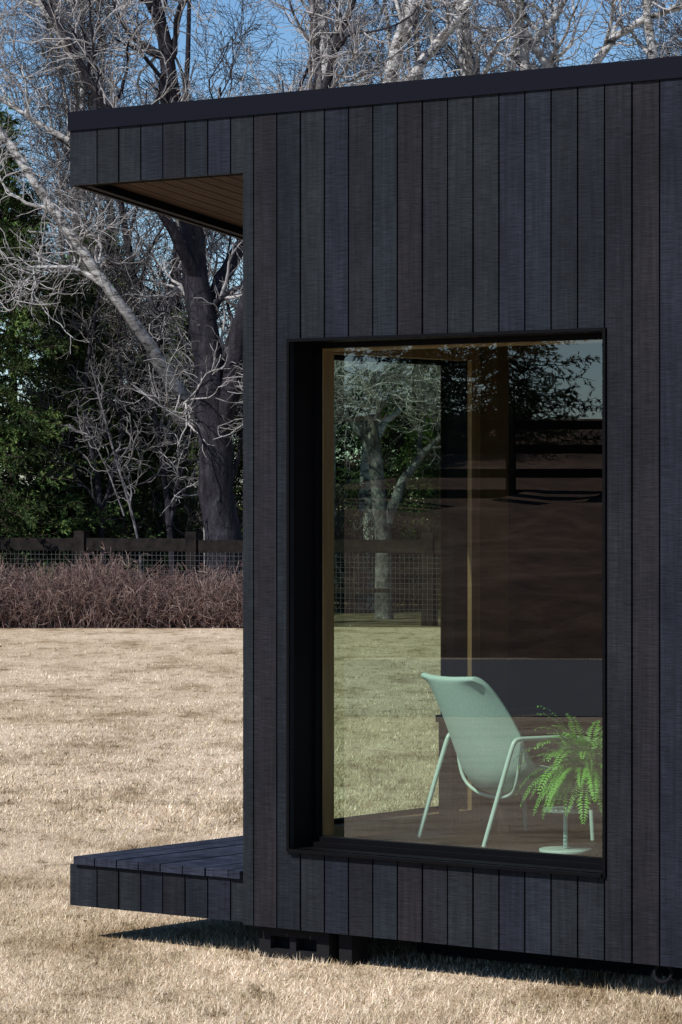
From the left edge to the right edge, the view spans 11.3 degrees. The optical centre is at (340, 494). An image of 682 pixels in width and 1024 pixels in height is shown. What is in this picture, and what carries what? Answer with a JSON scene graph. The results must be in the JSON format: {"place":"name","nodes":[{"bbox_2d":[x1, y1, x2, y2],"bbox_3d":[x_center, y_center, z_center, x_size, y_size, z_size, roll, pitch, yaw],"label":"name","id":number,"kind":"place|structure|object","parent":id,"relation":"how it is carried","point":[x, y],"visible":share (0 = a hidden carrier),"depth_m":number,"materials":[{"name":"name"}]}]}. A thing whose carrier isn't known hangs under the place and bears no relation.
{"place":"outdoors","nodes":[
{"label":"outdoors","id":0,"kind":"place"},
{"bbox_2d":[12,582,440,626],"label":"woodland ground","id":1,"kind":"structure","parent":0,"point":[360,618],"depth_m":49.32,"materials":[{"name":"brown soil"}]},
{"bbox_2d":[0,6,39,119],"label":"bare tree","id":2,"kind":"object","parent":1,"relation":"on","point":[20,43],"visible":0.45,"depth_m":60.16,"materials":[{"name":"grey plant"}]},
{"bbox_2d":[0,422,43,575],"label":"spruce tree","id":3,"kind":"object","parent":1,"relation":"on","point":[2,536],"visible":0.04,"depth_m":51.20,"materials":[{"name":"green plant"}]},
{"bbox_2d":[0,183,109,566],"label":"spruce tree","id":4,"kind":"object","parent":1,"relation":"on","point":[12,372],"visible":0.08,"depth_m":59.72,"materials":[{"name":"green plant"}]},
{"bbox_2d":[0,97,147,592],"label":"spruce tree","id":5,"kind":"object","parent":1,"relation":"on","point":[13,415],"visible":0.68,"depth_m":50.69,"materials":[{"name":"green plant"}]},
{"bbox_2d":[0,0,172,472],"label":"bare tree","id":6,"kind":"object","parent":1,"relation":"on","point":[38,83],"visible":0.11,"depth_m":66.92,"materials":[{"name":"grey plant"}]},
{"bbox_2d":[0,0,174,475],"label":"bare tree","id":7,"kind":"object","parent":1,"relation":"on","point":[60,73],"visible":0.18,"depth_m":60.16,"materials":[{"name":"grey plant"}]},
{"bbox_2d":[0,272,182,584],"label":"spruce tree","id":8,"kind":"object","parent":1,"relation":"on","point":[51,367],"visible":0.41,"depth_m":51.95,"materials":[{"name":"green plant"}]},
{"bbox_2d":[19,223,164,552],"bbox_3d":[-4.048,-1.260,59.997,4.400,6.976,4.619,0,0,-27],"label":"spruce tree","id":9,"kind":"object","parent":1,"relation":"on","point":[95,285],"visible":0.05,"depth_m":59.74,"materials":[{"name":"plant"}]},
{"bbox_2d":[58,366,144,579],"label":"sapling tree","id":10,"kind":"object","parent":1,"relation":"on","point":[119,469],"visible":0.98,"depth_m":48.79,"materials":[{"name":"grey plant"}]},
{"bbox_2d":[0,0,204,565],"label":"slender birch tree","id":11,"kind":"object","parent":1,"relation":"on","point":[45,13],"visible":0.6,"depth_m":49.16,"materials":[{"name":"grey plant"}]},
{"bbox_2d":[17,160,198,568],"bbox_3d":[-3.347,-1.623,51.387,2.679,6.849,2.496,0,0,-36],"label":"understory tree","id":12,"kind":"object","parent":1,"relation":"on","point":[101,503],"visible":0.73,"depth_m":51.27,"materials":[{"name":"grey plant"}]},
{"bbox_2d":[0,0,242,457],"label":"leaning birch tree","id":13,"kind":"object","parent":1,"relation":"on","point":[96,275],"visible":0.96,"depth_m":49.27,"materials":[{"name":"grey plant"}]},
{"bbox_2d":[0,543,242,627],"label":"hedge","id":14,"kind":"object","parent":1,"relation":"on","point":[70,600],"visible":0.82,"depth_m":45.88,"materials":[{"name":"brown plant"}]},
{"bbox_2d":[5,0,288,508],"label":"bare tree","id":15,"kind":"object","parent":1,"relation":"on","point":[128,246],"visible":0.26,"depth_m":58.11,"materials":[{"name":"grey plant"}]},
{"bbox_2d":[90,357,203,589],"bbox_3d":[-3.021,-0.048,52.694,2.771,4.186,2.640,0,0,-17],"label":"spruce tree","id":16,"kind":"object","parent":1,"relation":"on","point":[151,454],"visible":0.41,"depth_m":52.62,"materials":[{"name":"green plant"}]},
{"bbox_2d":[75,207,242,579],"bbox_3d":[-2.589,-1.731,51.125,2.760,7.065,2.316,0,0,0],"label":"understory tree","id":17,"kind":"object","parent":1,"relation":"on","point":[170,505],"visible":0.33,"depth_m":51.27,"materials":[{"name":"grey plant"}]},
{"bbox_2d":[113,292,242,514],"bbox_3d":[-3.069,-0.805,62.088,3.926,5.930,3.740,0,0,27],"label":"spruce tree","id":18,"kind":"object","parent":1,"relation":"on","point":[165,351],"depth_m":61.82,"materials":[{"name":"green plant"}]},
{"bbox_2d":[137,309,242,573],"bbox_3d":[-2.393,-0.472,55.886,3.256,5.162,3.418,0,0,31],"label":"spruce tree","id":19,"kind":"object","parent":1,"relation":"on","point":[235,489],"visible":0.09,"depth_m":55.78,"materials":[{"name":"plant"}]},
{"bbox_2d":[139,229,242,483],"bbox_3d":[-1.569,-1.643,51.445,2.912,6.890,2.386,0,0,0],"label":"understory tree","id":20,"kind":"object","parent":1,"relation":"on","point":[238,453],"visible":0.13,"depth_m":51.17,"materials":[{"name":"grey plant"}]},
{"bbox_2d":[0,531,440,625],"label":"rail fence","id":21,"kind":"object","parent":1,"relation":"on","point":[194,546],"visible":0.31,"depth_m":48.06,"materials":[{"name":"brown wood"}]},
{"bbox_2d":[0,458,440,613],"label":"thicket","id":22,"kind":"object","parent":1,"relation":"on","point":[348,560],"visible":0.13,"depth_m":52.63,"materials":[{"name":"grey"}]},
{"bbox_2d":[0,0,450,593],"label":"poplar tree","id":23,"kind":"object","parent":1,"relation":"on","point":[204,302],"visible":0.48,"depth_m":49.79,"materials":[{"name":"grey plant"}]},
{"bbox_2d":[231,398,242,533],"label":"spruce tree","id":24,"kind":"object","parent":1,"relation":"on","point":[240,468],"visible":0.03,"depth_m":61.55,"materials":[{"name":"green plant"}]},
{"bbox_2d":[241,369,361,594],"bbox_3d":[-0.494,-0.654,59.857,3.695,5.581,3.520,0,0,-22],"label":"spruce tree","id":25,"kind":"object","parent":1,"relation":"on","point":[338,453],"visible":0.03,"depth_m":59.91,"materials":[{"name":"green plant"}]},
{"bbox_2d":[213,0,397,427],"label":"bare tree","id":26,"kind":"object","parent":1,"relation":"on","point":[292,63],"visible":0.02,"depth_m":64.44,"materials":[{"name":"grey plant"}]},
{"bbox_2d":[215,0,460,619],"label":"birch tree","id":27,"kind":"object","parent":1,"relation":"on","point":[383,511],"visible":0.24,"depth_m":48.91,"materials":[{"name":"grey plant"}]},
{"bbox_2d":[336,362,415,525],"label":"spruce tree","id":28,"kind":"object","parent":1,"relation":"on","point":[355,446],"visible":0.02,"depth_m":63.74,"materials":[{"name":"plant"}]},
{"bbox_2d":[335,365,440,600],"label":"spruce tree","id":29,"kind":"object","parent":1,"relation":"on","point":[401,457],"visible":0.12,"depth_m":57.68,"materials":[{"name":"green plant"}]},
{"bbox_2d":[287,0,510,520],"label":"bare tree","id":30,"kind":"object","parent":1,"relation":"on","point":[417,46],"visible":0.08,"depth_m":58.22,"materials":[{"name":"grey plant"}]},
{"bbox_2d":[279,0,543,609],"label":"birch tree","id":31,"kind":"object","parent":1,"relation":"on","point":[432,49],"visible":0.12,"depth_m":52.92,"materials":[{"name":"grey plant"}]},
{"bbox_2d":[391,367,440,605],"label":"spruce tree","id":32,"kind":"object","parent":1,"relation":"on","point":[433,469],"visible":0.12,"depth_m":55.79,"materials":[{"name":"plant"}]},
{"bbox_2d":[362,0,599,78],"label":"bare tree","id":33,"kind":"object","parent":1,"relation":"on","point":[454,66],"visible":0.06,"depth_m":61.58,"materials":[{"name":"grey plant"}]},
{"bbox_2d":[425,0,630,76],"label":"birch tree","id":34,"kind":"object","parent":1,"relation":"on","point":[469,62],"visible":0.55,"depth_m":53.84,"materials":[{"name":"grey plant"}]},
{"bbox_2d":[480,0,681,72],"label":"birch tree","id":35,"kind":"object","parent":1,"relation":"on","point":[646,18],"visible":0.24,"depth_m":53.94,"materials":[{"name":"grey plant"}]},
{"bbox_2d":[570,0,681,64],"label":"bare tree","id":36,"kind":"object","parent":1,"relation":"on","point":[668,31],"visible":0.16,"depth_m":61.44,"materials":[{"name":"grey plant"}]},
{"bbox_2d":[0,634,588,1022],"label":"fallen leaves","id":37,"kind":"object","parent":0,"point":[225,828],"visible":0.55,"depth_m":13.57,"materials":[{"name":"brown plant"}]},
{"bbox_2d":[0,506,681,1023],"bbox_3d":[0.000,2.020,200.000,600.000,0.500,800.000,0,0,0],"label":"lawn","id":38,"kind":"structure","parent":0,"point":[74,638],"depth_m":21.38,"materials":[{"name":"beige plant"}]},
{"bbox_2d":[68,56,681,983],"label":"modern cabin","id":39,"kind":"object","parent":38,"relation":"on","point":[502,250],"visible":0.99,"depth_m":12.96,"materials":[{"name":"black wood"}]},
{"bbox_2d":[334,355,466,823],"bbox_3d":[0.163,0.370,13.762,0.098,1.840,1.030,0,0,38],"label":"side window frame","id":40,"kind":"structure","parent":39,"relation":"in","point":[456,370],"depth_m":14.16,"materials":[{"name":"black metal"}]},
{"bbox_2d":[311,334,601,868],"bbox_3d":[0.459,0.380,12.748,1.419,1.918,0.070,0,0,38],"label":"window frame","id":41,"kind":"structure","parent":39,"relation":"in","point":[580,861],"depth_m":13.07,"materials":[{"name":"black metal"}]},
{"bbox_2d":[417,673,594,846],"bbox_3d":[0.625,1.018,13.439,0.566,0.650,0.474,0,0,-31],"label":"armchair","id":42,"kind":"object","parent":39,"relation":"on","point":[484,734],"visible":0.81,"depth_m":13.27,"materials":[{"name":"green plastic"}]},
{"bbox_2d":[435,701,601,832],"bbox_3d":[0.981,1.113,14.374,0.360,0.455,1.500,0,0,38],"label":"writing desk","id":43,"kind":"object","parent":39,"relation":"on","point":[527,720],"visible":0.31,"depth_m":13.94,"materials":[{"name":"brown wood"}]},
{"bbox_2d":[539,806,591,854],"bbox_3d":[0.844,1.258,12.950,0.200,0.164,0.200,0,0,0],"label":"pedestal table","id":44,"kind":"object","parent":39,"relation":"on","point":[565,848],"visible":0.8,"depth_m":12.92,"materials":[{"name":"green metal"}]},
{"bbox_2d":[513,705,601,824],"bbox_3d":[0.913,1.012,12.918,0.542,0.445,0.535,0,0,0],"label":"potted fern","id":45,"kind":"object","parent":44,"relation":"on","point":[585,758],"visible":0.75,"depth_m":12.84,"materials":[{"name":"green plant"}]},
{"bbox_2d":[0,0,681,504],"label":"sky","id":46,"kind":"structure","parent":0,"point":[288,36],"materials":[{"name":"blue"}]}
]}

